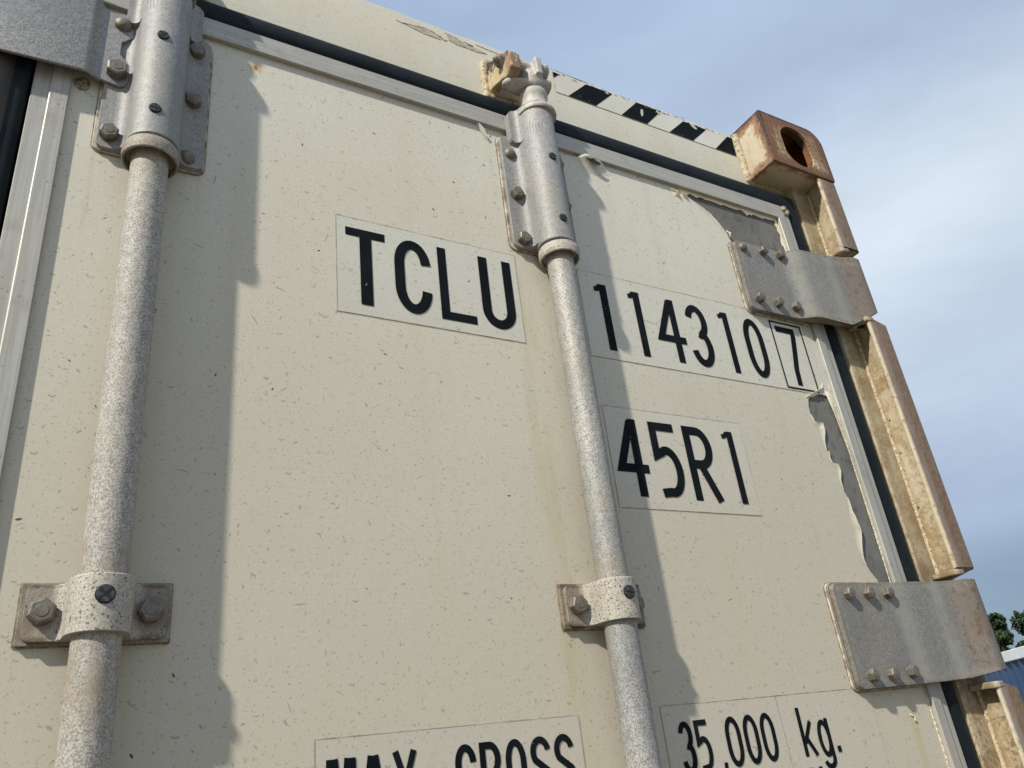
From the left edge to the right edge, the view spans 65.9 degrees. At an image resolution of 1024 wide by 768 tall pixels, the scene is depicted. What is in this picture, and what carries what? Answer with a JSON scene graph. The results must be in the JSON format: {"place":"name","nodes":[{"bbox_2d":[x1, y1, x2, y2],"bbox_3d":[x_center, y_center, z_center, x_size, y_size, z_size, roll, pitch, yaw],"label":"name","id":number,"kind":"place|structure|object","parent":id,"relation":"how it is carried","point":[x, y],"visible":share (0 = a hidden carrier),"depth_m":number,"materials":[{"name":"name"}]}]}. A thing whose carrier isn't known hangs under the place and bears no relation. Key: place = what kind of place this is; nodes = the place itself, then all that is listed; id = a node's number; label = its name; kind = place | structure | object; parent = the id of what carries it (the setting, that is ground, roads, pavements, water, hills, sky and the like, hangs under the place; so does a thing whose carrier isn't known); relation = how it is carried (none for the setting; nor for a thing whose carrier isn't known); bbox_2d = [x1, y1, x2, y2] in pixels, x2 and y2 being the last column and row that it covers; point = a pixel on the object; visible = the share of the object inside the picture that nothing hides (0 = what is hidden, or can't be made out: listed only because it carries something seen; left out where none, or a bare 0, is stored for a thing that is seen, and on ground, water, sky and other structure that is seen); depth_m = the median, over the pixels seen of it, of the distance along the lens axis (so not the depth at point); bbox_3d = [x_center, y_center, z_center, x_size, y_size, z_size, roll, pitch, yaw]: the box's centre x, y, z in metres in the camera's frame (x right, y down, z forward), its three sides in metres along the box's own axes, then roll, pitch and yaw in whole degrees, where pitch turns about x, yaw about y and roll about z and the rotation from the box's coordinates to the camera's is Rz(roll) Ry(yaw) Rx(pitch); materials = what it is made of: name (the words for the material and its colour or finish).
{"place":"outdoors","nodes":[
{"label":"outdoors","id":0,"kind":"place"},
{"bbox_2d":[0,0,1023,767],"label":"shipping container","id":1,"kind":"object","parent":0,"point":[380,386],"visible":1,"depth_m":0.85,"materials":[{"name":"white metal"}]},
{"bbox_2d":[0,8,947,767],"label":"door panel","id":2,"kind":"structure","parent":1,"relation":"in","point":[358,524],"depth_m":0.80,"materials":[{"name":"beige paint"}]},
{"bbox_2d":[364,0,1023,649],"label":"sky","id":3,"kind":"structure","parent":0,"point":[915,108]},
{"bbox_2d":[988,612,1014,651],"bbox_3d":[21.491,12.620,33.827,2.312,5.561,2.364,8,-29,-29],"label":"broadleaf tree","id":4,"kind":"object","parent":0,"point":[1004,635],"visible":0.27,"depth_m":34.58,"materials":[{"name":"green plant"}]},
{"bbox_2d":[984,646,1023,703],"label":"building","id":5,"kind":"structure","parent":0,"point":[1012,673],"depth_m":11.85,"materials":[{"name":"blue paint"}]},
{"bbox_2d":[1009,610,1023,647],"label":"broadleaf tree","id":6,"kind":"object","parent":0,"point":[1019,619],"visible":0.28,"depth_m":35.56,"materials":[{"name":"green plant"}]}
]}

